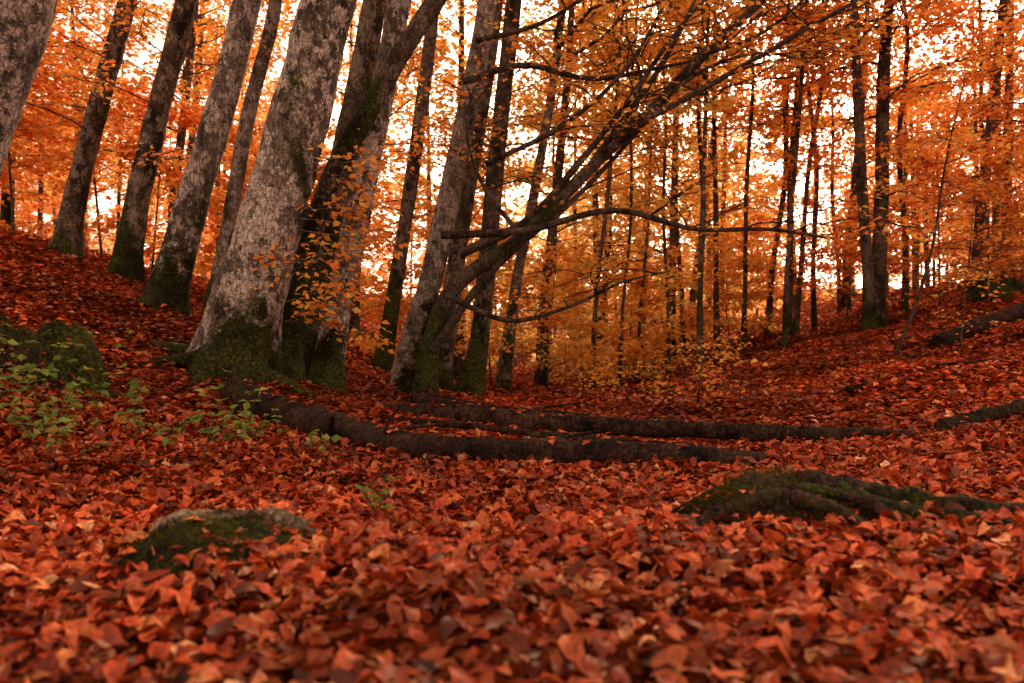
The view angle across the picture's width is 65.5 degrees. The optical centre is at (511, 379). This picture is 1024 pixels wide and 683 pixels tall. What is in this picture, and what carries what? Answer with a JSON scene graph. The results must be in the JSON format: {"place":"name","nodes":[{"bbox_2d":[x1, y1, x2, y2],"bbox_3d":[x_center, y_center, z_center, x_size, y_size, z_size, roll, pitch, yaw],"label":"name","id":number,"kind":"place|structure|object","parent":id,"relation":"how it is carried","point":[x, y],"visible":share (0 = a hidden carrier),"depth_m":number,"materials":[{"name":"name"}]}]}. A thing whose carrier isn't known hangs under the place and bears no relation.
{"place":"outdoors","nodes":[
{"label":"outdoors","id":0,"kind":"place"},
{"bbox_2d":[0,230,1023,682],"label":"ground","id":1,"kind":"structure","parent":0,"point":[432,630],"depth_m":2.88,"materials":[{"name":"brown plant"}]},
{"bbox_2d":[0,311,34,375],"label":"mossy stump","id":2,"kind":"object","parent":1,"relation":"on","point":[18,334],"visible":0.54,"depth_m":5.51,"materials":[{"name":"green plant"}]},
{"bbox_2d":[0,0,57,177],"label":"beech tree","id":3,"kind":"object","parent":1,"relation":"on","point":[25,27],"visible":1,"depth_m":4.93,"materials":[{"name":"grey plant"}]},
{"bbox_2d":[0,121,64,217],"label":"beech sapling","id":4,"kind":"object","parent":1,"relation":"on","point":[4,177],"visible":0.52,"depth_m":14.04,"materials":[{"name":"orange plant"}]},
{"bbox_2d":[0,324,94,400],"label":"bramble plant","id":5,"kind":"object","parent":1,"relation":"on","point":[7,377],"visible":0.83,"depth_m":4.84,"materials":[{"name":"green plant"}]},
{"bbox_2d":[0,363,94,442],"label":"bramble plant","id":6,"kind":"object","parent":1,"relation":"on","point":[29,367],"visible":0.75,"depth_m":4.06,"materials":[{"name":"green plant"}]},
{"bbox_2d":[1,25,117,235],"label":"beech sapling","id":7,"kind":"object","parent":1,"relation":"on","point":[31,131],"visible":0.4,"depth_m":13.01,"materials":[{"name":"orange plant"}]},
{"bbox_2d":[0,330,134,421],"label":"bramble plant","id":8,"kind":"object","parent":1,"relation":"on","point":[50,366],"visible":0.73,"depth_m":4.65,"materials":[{"name":"green plant"}]},
{"bbox_2d":[0,375,143,469],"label":"bramble plant","id":9,"kind":"object","parent":1,"relation":"on","point":[134,383],"visible":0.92,"depth_m":3.67,"materials":[{"name":"green plant"}]},
{"bbox_2d":[21,319,127,402],"bbox_3d":[-2.945,0.002,5.360,0.881,0.827,0.708,0,0,0],"label":"mossy stump","id":10,"kind":"object","parent":1,"relation":"on","point":[42,353],"visible":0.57,"depth_m":5.25,"materials":[{"name":"green plant"}]},
{"bbox_2d":[0,34,183,255],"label":"beech sapling","id":11,"kind":"object","parent":1,"relation":"on","point":[55,158],"visible":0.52,"depth_m":13.82,"materials":[{"name":"orange plant"}]},
{"bbox_2d":[13,0,173,213],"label":"beech tree","id":12,"kind":"object","parent":1,"relation":"on","point":[99,21],"visible":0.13,"depth_m":19.31,"materials":[{"name":"orange plant"}]},
{"bbox_2d":[47,0,169,76],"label":"beech tree","id":13,"kind":"object","parent":1,"relation":"on","point":[81,40],"visible":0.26,"depth_m":13.37,"materials":[{"name":"orange plant"}]},
{"bbox_2d":[0,0,235,229],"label":"beech tree","id":14,"kind":"object","parent":1,"relation":"on","point":[5,213],"visible":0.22,"depth_m":14.92,"materials":[{"name":"orange plant"}]},
{"bbox_2d":[24,0,216,261],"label":"beech tree","id":15,"kind":"object","parent":1,"relation":"on","point":[66,238],"visible":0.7,"depth_m":11.87,"materials":[{"name":"orange plant"}]},
{"bbox_2d":[14,81,226,273],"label":"beech sapling","id":16,"kind":"object","parent":1,"relation":"on","point":[190,111],"visible":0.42,"depth_m":12.73,"materials":[{"name":"orange plant"}]},
{"bbox_2d":[13,0,292,224],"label":"beech tree","id":17,"kind":"object","parent":1,"relation":"on","point":[184,85],"visible":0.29,"depth_m":16.54,"materials":[{"name":"orange plant"}]},
{"bbox_2d":[30,0,286,285],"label":"beech tree","id":18,"kind":"object","parent":1,"relation":"on","point":[127,258],"visible":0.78,"depth_m":10.87,"materials":[{"name":"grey plant"}]},
{"bbox_2d":[45,0,279,198],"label":"beech tree","id":19,"kind":"object","parent":1,"relation":"on","point":[199,48],"visible":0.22,"depth_m":22.88,"materials":[{"name":"orange plant"}]},
{"bbox_2d":[113,368,255,451],"bbox_3d":[-1.711,0.185,4.227,0.740,0.486,0.692,0,0,-29],"label":"bramble plant","id":20,"kind":"object","parent":1,"relation":"on","point":[196,418],"visible":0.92,"depth_m":4.25,"materials":[{"name":"green plant"}]},
{"bbox_2d":[137,0,261,320],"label":"beech tree","id":21,"kind":"object","parent":1,"relation":"on","point":[169,281],"visible":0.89,"depth_m":8.37,"materials":[{"name":"grey plant"}]},
{"bbox_2d":[164,117,265,280],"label":"beech sapling","id":22,"kind":"object","parent":1,"relation":"on","point":[233,133],"visible":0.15,"depth_m":14.50,"materials":[{"name":"orange plant"}]},
{"bbox_2d":[106,503,326,583],"bbox_3d":[-0.913,0.549,2.368,0.700,0.316,0.645,0,0,0],"label":"mossy rock","id":23,"kind":"object","parent":1,"relation":"on","point":[174,534],"visible":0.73,"depth_m":2.32,"materials":[{"name":"stone"}]},
{"bbox_2d":[196,0,294,304],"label":"beech tree","id":24,"kind":"object","parent":1,"relation":"on","point":[237,174],"visible":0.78,"depth_m":11.41,"materials":[{"name":"grey plant"}]},
{"bbox_2d":[220,387,287,440],"bbox_3d":[-1.532,0.241,4.771,0.390,0.394,0.584,0,0,-24],"label":"bramble plant","id":25,"kind":"object","parent":1,"relation":"on","point":[246,405],"visible":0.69,"depth_m":4.88,"materials":[{"name":"green plant"}]},
{"bbox_2d":[105,0,436,401],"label":"beech tree","id":26,"kind":"object","parent":1,"relation":"on","point":[238,332],"visible":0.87,"depth_m":6.77,"materials":[{"name":"grey plant"}]},
{"bbox_2d":[194,136,402,310],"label":"beech sapling","id":27,"kind":"object","parent":1,"relation":"on","point":[202,240],"visible":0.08,"depth_m":12.69,"materials":[{"name":"orange plant"}]},
{"bbox_2d":[169,0,437,197],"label":"beech tree","id":28,"kind":"object","parent":1,"relation":"on","point":[358,5],"visible":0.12,"depth_m":19.85,"materials":[{"name":"orange plant"}]},
{"bbox_2d":[220,376,410,442],"bbox_3d":[-1.493,0.261,5.507,1.951,0.582,0.468,0,0,39],"label":"fallen log","id":29,"kind":"object","parent":1,"relation":"on","point":[296,414],"visible":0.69,"depth_m":5.53,"materials":[{"name":"brown wood"}]},
{"bbox_2d":[304,0,387,377],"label":"beech tree","id":30,"kind":"object","parent":1,"relation":"on","point":[366,45],"visible":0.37,"depth_m":7.98,"materials":[{"name":"brown plant"}]},
{"bbox_2d":[306,0,411,393],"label":"beech tree","id":31,"kind":"object","parent":1,"relation":"on","point":[327,366],"visible":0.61,"depth_m":7.60,"materials":[{"name":"grey plant"}]},
{"bbox_2d":[282,0,446,387],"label":"mossy leaning tree","id":32,"kind":"object","parent":1,"relation":"on","point":[424,18],"visible":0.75,"depth_m":7.33,"materials":[{"name":"brown plant"}]},
{"bbox_2d":[309,148,422,347],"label":"beech sapling","id":33,"kind":"object","parent":1,"relation":"on","point":[387,235],"visible":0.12,"depth_m":13.59,"materials":[{"name":"orange plant"}]},
{"bbox_2d":[256,0,517,348],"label":"beech tree","id":34,"kind":"object","parent":1,"relation":"on","point":[442,43],"visible":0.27,"depth_m":15.80,"materials":[{"name":"orange plant"}]},
{"bbox_2d":[347,173,519,358],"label":"beech sapling","id":35,"kind":"object","parent":1,"relation":"on","point":[424,205],"visible":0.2,"depth_m":13.84,"materials":[{"name":"orange plant"}]},
{"bbox_2d":[371,0,503,373],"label":"beech tree","id":36,"kind":"object","parent":1,"relation":"on","point":[383,359],"visible":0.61,"depth_m":11.91,"materials":[{"name":"brown plant"}]},
{"bbox_2d":[385,0,496,395],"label":"beech tree","id":37,"kind":"object","parent":1,"relation":"on","point":[403,370],"visible":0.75,"depth_m":9.38,"materials":[{"name":"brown plant"}]},
{"bbox_2d":[438,0,502,391],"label":"beech tree","id":38,"kind":"object","parent":1,"relation":"on","point":[455,264],"visible":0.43,"depth_m":10.89,"materials":[{"name":"brown plant"}]},
{"bbox_2d":[396,415,563,434],"bbox_3d":[-0.074,0.379,6.026,1.739,0.207,0.294,0,0,10],"label":"fallen branch","id":39,"kind":"object","parent":1,"relation":"on","point":[515,430],"visible":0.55,"depth_m":6.00,"materials":[{"name":"wood"}]},
{"bbox_2d":[335,0,634,378],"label":"beech tree","id":40,"kind":"object","parent":1,"relation":"on","point":[458,362],"visible":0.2,"depth_m":17.64,"materials":[{"name":"orange plant"}]},
{"bbox_2d":[382,0,600,399],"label":"beech tree","id":41,"kind":"object","parent":1,"relation":"on","point":[472,377],"visible":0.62,"depth_m":10.21,"materials":[{"name":"orange plant"}]},
{"bbox_2d":[440,218,552,389],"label":"beech sapling","id":42,"kind":"object","parent":1,"relation":"on","point":[528,341],"visible":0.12,"depth_m":16.04,"materials":[{"name":"orange plant"}]},
{"bbox_2d":[0,226,1023,682],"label":"fallen leaves","id":43,"kind":"object","parent":1,"relation":"on","point":[448,546],"depth_m":2.40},
{"bbox_2d":[0,1,1023,369],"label":"distant trees","id":44,"kind":"object","parent":1,"relation":"on","point":[28,207],"visible":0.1,"depth_m":30.55,"materials":[{"name":"orange plant"}]},
{"bbox_2d":[410,391,641,418],"bbox_3d":[0.110,0.271,7.090,2.466,0.320,0.410,0,0,23],"label":"fallen branch","id":45,"kind":"object","parent":1,"relation":"on","point":[418,398],"visible":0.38,"depth_m":7.29,"materials":[{"name":"wood"}]},
{"bbox_2d":[457,240,652,390],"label":"beech sapling","id":46,"kind":"object","parent":1,"relation":"on","point":[559,317],"visible":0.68,"depth_m":15.26,"materials":[{"name":"orange plant"}]},
{"bbox_2d":[349,423,766,471],"bbox_3d":[0.212,0.420,4.817,2.524,0.272,0.596,0,0,21],"label":"fallen log","id":47,"kind":"object","parent":1,"relation":"on","point":[561,449],"visible":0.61,"depth_m":4.66,"materials":[{"name":"brown wood"}]},
{"bbox_2d":[428,0,698,386],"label":"beech tree","id":48,"kind":"object","parent":1,"relation":"on","point":[540,376],"visible":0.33,"depth_m":16.92,"materials":[{"name":"orange plant"}]},
{"bbox_2d":[492,9,635,379],"bbox_3d":[1.199,-4.986,20.075,3.751,10.701,3.105,0,0,28],"label":"slender beech tree","id":49,"kind":"object","parent":1,"relation":"on","point":[574,206],"visible":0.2,"depth_m":19.98,"materials":[{"name":"orange plant"}]},
{"bbox_2d":[552,336,611,398],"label":"beech sapling","id":50,"kind":"object","parent":1,"relation":"on","point":[582,375],"visible":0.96,"depth_m":11.00,"materials":[{"name":"orange plant"}]},
{"bbox_2d":[427,0,737,390],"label":"beech tree","id":51,"kind":"object","parent":1,"relation":"on","point":[709,108],"visible":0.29,"depth_m":15.62,"materials":[{"name":"orange plant"}]},
{"bbox_2d":[509,15,661,369],"bbox_3d":[2.296,-5.831,25.337,5.081,11.882,3.222,0,0,0],"label":"slender beech tree","id":52,"kind":"object","parent":1,"relation":"on","point":[574,211],"visible":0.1,"depth_m":24.96,"materials":[{"name":"orange plant"}]},
{"bbox_2d":[537,247,639,368],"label":"beech sapling","id":53,"kind":"object","parent":1,"relation":"on","point":[609,294],"visible":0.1,"depth_m":21.75,"materials":[{"name":"orange plant"}]},
{"bbox_2d":[520,248,677,383],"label":"beech sapling","id":54,"kind":"object","parent":1,"relation":"on","point":[627,318],"visible":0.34,"depth_m":17.19,"materials":[{"name":"orange plant"}]},
{"bbox_2d":[493,0,720,389],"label":"beech tree","id":55,"kind":"object","parent":1,"relation":"on","point":[503,378],"visible":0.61,"depth_m":12.93,"materials":[{"name":"orange plant"}]},
{"bbox_2d":[564,0,681,367],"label":"slender beech tree","id":56,"kind":"object","parent":1,"relation":"on","point":[571,155],"visible":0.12,"depth_m":21.77,"materials":[{"name":"orange plant"}]},
{"bbox_2d":[525,429,726,446],"bbox_3d":[0.807,0.424,5.664,1.430,0.140,0.249,0,0,6],"label":"fallen branch","id":57,"kind":"object","parent":1,"relation":"on","point":[539,433],"visible":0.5,"depth_m":5.68,"materials":[{"name":"wood"}]},
{"bbox_2d":[525,2,728,363],"bbox_3d":[3.109,-6.964,24.482,6.133,14.008,6.952,0,0,0],"label":"beech tree","id":58,"kind":"object","parent":1,"relation":"on","point":[595,203],"visible":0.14,"depth_m":23.93,"materials":[{"name":"orange plant"}]},
{"bbox_2d":[588,342,672,402],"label":"beech sapling","id":59,"kind":"object","parent":1,"relation":"on","point":[617,381],"visible":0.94,"depth_m":9.38,"materials":[{"name":"orange plant"}]},
{"bbox_2d":[570,270,695,378],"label":"beech sapling","id":60,"kind":"object","parent":1,"relation":"on","point":[649,304],"visible":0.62,"depth_m":18.64,"materials":[{"name":"orange plant"}]},
{"bbox_2d":[565,0,729,386],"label":"slender beech tree","id":61,"kind":"object","parent":1,"relation":"on","point":[652,143],"visible":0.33,"depth_m":16.98,"materials":[{"name":"orange plant"}]},
{"bbox_2d":[381,398,915,442],"bbox_3d":[0.800,0.305,6.158,4.167,0.309,0.296,0,0,22],"label":"fallen log","id":62,"kind":"object","parent":1,"relation":"on","point":[689,428],"visible":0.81,"depth_m":6.05,"materials":[{"name":"brown wood"}]},
{"bbox_2d":[586,1,730,378],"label":"slender beech tree","id":63,"kind":"object","parent":1,"relation":"on","point":[645,180],"visible":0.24,"depth_m":18.96,"materials":[{"name":"orange plant"}]},
{"bbox_2d":[588,0,745,375],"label":"slender beech tree","id":64,"kind":"object","parent":1,"relation":"on","point":[688,303],"visible":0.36,"depth_m":17.96,"materials":[{"name":"orange plant"}]},
{"bbox_2d":[540,0,797,360],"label":"beech tree","id":65,"kind":"object","parent":1,"relation":"on","point":[671,234],"visible":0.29,"depth_m":20.84,"materials":[{"name":"orange plant"}]},
{"bbox_2d":[602,252,740,358],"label":"beech sapling","id":66,"kind":"object","parent":1,"relation":"on","point":[685,311],"visible":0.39,"depth_m":20.09,"materials":[{"name":"orange plant"}]},
{"bbox_2d":[589,3,775,362],"bbox_3d":[4.350,-5.457,18.075,2.806,10.669,5.254,0,0,45],"label":"slender beech tree","id":67,"kind":"object","parent":1,"relation":"on","point":[736,145],"visible":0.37,"depth_m":17.96,"materials":[{"name":"orange plant"}]},
{"bbox_2d":[609,5,755,357],"bbox_3d":[3.969,-6.249,19.845,4.455,11.864,3.290,0,0,-29],"label":"slender beech tree","id":68,"kind":"object","parent":1,"relation":"on","point":[678,235],"visible":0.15,"depth_m":19.95,"materials":[{"name":"orange plant"}]},
{"bbox_2d":[572,22,797,345],"bbox_3d":[6.144,-6.741,26.445,6.443,11.996,6.266,0,0,30],"label":"beech tree","id":69,"kind":"object","parent":1,"relation":"on","point":[692,295],"visible":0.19,"depth_m":25.67,"materials":[{"name":"orange plant"}]},
{"bbox_2d":[646,331,745,406],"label":"beech sapling","id":70,"kind":"object","parent":1,"relation":"on","point":[700,367],"visible":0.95,"depth_m":8.19,"materials":[{"name":"orange plant"}]},
{"bbox_2d":[410,0,992,393],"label":"leaning beech tree","id":71,"kind":"object","parent":1,"relation":"on","point":[551,207],"visible":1,"depth_m":8.85,"materials":[{"name":"orange plant"}]},
{"bbox_2d":[489,0,918,374],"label":"beech tree","id":72,"kind":"object","parent":1,"relation":"on","point":[752,29],"visible":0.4,"depth_m":14.46,"materials":[{"name":"orange plant"}]},
{"bbox_2d":[663,221,788,343],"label":"beech sapling","id":73,"kind":"object","parent":1,"relation":"on","point":[709,276],"visible":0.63,"depth_m":18.52,"materials":[{"name":"orange plant"}]},
{"bbox_2d":[608,5,851,354],"bbox_3d":[4.743,-5.834,18.294,5.073,10.897,3.277,0,0,7],"label":"slender beech tree","id":74,"kind":"object","parent":1,"relation":"on","point":[716,258],"visible":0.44,"depth_m":18.44,"materials":[{"name":"orange plant"}]},
{"bbox_2d":[689,330,779,409],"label":"beech sapling","id":75,"kind":"object","parent":1,"relation":"on","point":[731,387],"visible":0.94,"depth_m":7.74,"materials":[{"name":"orange plant"}]},
{"bbox_2d":[703,210,793,334],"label":"beech sapling","id":76,"kind":"object","parent":1,"relation":"on","point":[753,284],"visible":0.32,"depth_m":20.81,"materials":[{"name":"orange plant"}]},
{"bbox_2d":[690,0,824,350],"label":"slender beech tree","id":77,"kind":"object","parent":1,"relation":"on","point":[751,125],"visible":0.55,"depth_m":17.96,"materials":[{"name":"orange plant"}]},
{"bbox_2d":[696,1,848,336],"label":"slender beech tree","id":78,"kind":"object","parent":1,"relation":"on","point":[770,298],"visible":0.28,"depth_m":18.94,"materials":[{"name":"orange plant"}]},
{"bbox_2d":[678,1,906,335],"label":"slender beech tree","id":79,"kind":"object","parent":1,"relation":"on","point":[748,107],"visible":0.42,"depth_m":17.96,"materials":[{"name":"orange plant"}]},
{"bbox_2d":[744,1,908,330],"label":"slender beech tree","id":80,"kind":"object","parent":1,"relation":"on","point":[814,321],"visible":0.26,"depth_m":17.95,"materials":[{"name":"orange plant"}]},
{"bbox_2d":[761,8,897,312],"bbox_3d":[9.821,-7.070,23.868,3.989,10.783,4.317,0,0,0],"label":"slender beech tree","id":81,"kind":"object","parent":1,"relation":"on","point":[833,176],"visible":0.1,"depth_m":23.95,"materials":[{"name":"orange plant"}]},
{"bbox_2d":[684,0,978,313],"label":"beech tree","id":82,"kind":"object","parent":1,"relation":"on","point":[854,191],"visible":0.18,"depth_m":21.87,"materials":[{"name":"orange plant"}]},
{"bbox_2d":[649,463,1023,538],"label":"mossy tree root","id":83,"kind":"object","parent":1,"relation":"on","point":[786,492],"visible":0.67,"depth_m":2.71,"materials":[{"name":"green plant"}]},
{"bbox_2d":[712,0,961,331],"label":"slender beech tree","id":84,"kind":"object","parent":1,"relation":"on","point":[869,318],"visible":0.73,"depth_m":14.93,"materials":[{"name":"orange plant"}]},
{"bbox_2d":[655,0,1023,348],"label":"beech tree","id":85,"kind":"object","parent":1,"relation":"on","point":[784,340],"visible":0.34,"depth_m":15.46,"materials":[{"name":"orange plant"}]},
{"bbox_2d":[756,193,950,317],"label":"beech sapling","id":86,"kind":"object","parent":1,"relation":"on","point":[814,282],"visible":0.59,"depth_m":17.50,"materials":[{"name":"orange plant"}]},
{"bbox_2d":[755,1,952,337],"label":"slender beech tree","id":87,"kind":"object","parent":1,"relation":"on","point":[796,317],"visible":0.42,"depth_m":17.45,"materials":[{"name":"orange plant"}]},
{"bbox_2d":[741,0,1023,326],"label":"slender beech tree","id":88,"kind":"object","parent":1,"relation":"on","point":[880,243],"visible":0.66,"depth_m":15.09,"materials":[{"name":"orange plant"}]},
{"bbox_2d":[823,196,945,314],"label":"sapling","id":89,"kind":"object","parent":1,"relation":"on","point":[851,286],"visible":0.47,"depth_m":15.87,"materials":[{"name":"orange plant"}]},
{"bbox_2d":[827,0,984,312],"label":"slender beech tree","id":90,"kind":"object","parent":1,"relation":"on","point":[900,115],"visible":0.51,"depth_m":16.95,"materials":[{"name":"orange plant"}]},
{"bbox_2d":[802,0,1023,293],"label":"beech tree","id":91,"kind":"object","parent":1,"relation":"on","point":[994,86],"visible":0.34,"depth_m":17.07,"materials":[{"name":"orange plant"}]},
{"bbox_2d":[825,131,1023,303],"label":"beech sapling","id":92,"kind":"object","parent":1,"relation":"on","point":[935,155],"visible":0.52,"depth_m":16.09,"materials":[{"name":"orange plant"}]},
{"bbox_2d":[835,45,1023,355],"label":"slender sapling","id":93,"kind":"object","parent":1,"relation":"on","point":[962,135],"visible":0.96,"depth_m":9.98,"materials":[{"name":"orange plant"}]},
{"bbox_2d":[845,356,1018,393],"bbox_3d":[4.002,-0.042,7.630,1.621,0.375,0.278,0,0,5],"label":"fallen branch","id":94,"kind":"object","parent":1,"relation":"on","point":[849,390],"visible":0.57,"depth_m":7.61,"materials":[{"name":"wood"}]},
{"bbox_2d":[855,0,1023,164],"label":"beech tree","id":95,"kind":"object","parent":1,"relation":"on","point":[995,113],"visible":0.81,"depth_m":13.10,"materials":[{"name":"orange plant"}]},
{"bbox_2d":[889,0,1023,275],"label":"beech tree","id":96,"kind":"object","parent":1,"relation":"on","point":[1011,80],"visible":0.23,"depth_m":19.92,"materials":[{"name":"orange plant"}]},
{"bbox_2d":[898,159,1023,298],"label":"sapling","id":97,"kind":"object","parent":1,"relation":"on","point":[932,274],"visible":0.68,"depth_m":14.39,"materials":[{"name":"orange plant"}]},
{"bbox_2d":[908,0,1023,278],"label":"slender beech tree","id":98,"kind":"object","parent":1,"relation":"on","point":[959,75],"visible":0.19,"depth_m":18.95,"materials":[{"name":"orange plant"}]},
{"bbox_2d":[932,267,1007,349],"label":"beech sapling","id":99,"kind":"object","parent":1,"relation":"on","point":[975,277],"visible":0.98,"depth_m":9.60,"materials":[{"name":"orange plant"}]},
{"bbox_2d":[928,176,1023,301],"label":"sapling","id":100,"kind":"object","parent":1,"relation":"on","point":[989,266],"visible":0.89,"depth_m":13.19,"materials":[{"name":"orange plant"}]},
{"bbox_2d":[929,302,1023,348],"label":"fallen log","id":101,"kind":"object","parent":1,"relation":"on","point":[1012,314],"visible":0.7,"depth_m":10.00,"materials":[{"name":"brown wood"}]},
{"bbox_2d":[933,399,1023,431],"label":"fallen log","id":102,"kind":"object","parent":1,"relation":"on","point":[995,411],"visible":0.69,"depth_m":5.37,"materials":[{"name":"wood"}]},
{"bbox_2d":[934,113,1023,288],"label":"beech sapling","id":103,"kind":"object","parent":1,"relation":"on","point":[1007,210],"visible":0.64,"depth_m":14.04,"materials":[{"name":"orange plant"}]},
{"bbox_2d":[955,275,1023,306],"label":"mossy stump","id":104,"kind":"object","parent":1,"relation":"on","point":[1011,285],"visible":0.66,"depth_m":13.29,"materials":[{"name":"green plant"}]},
{"bbox_2d":[0,0,1023,314],"label":"sky","id":105,"kind":"structure","parent":0,"point":[144,57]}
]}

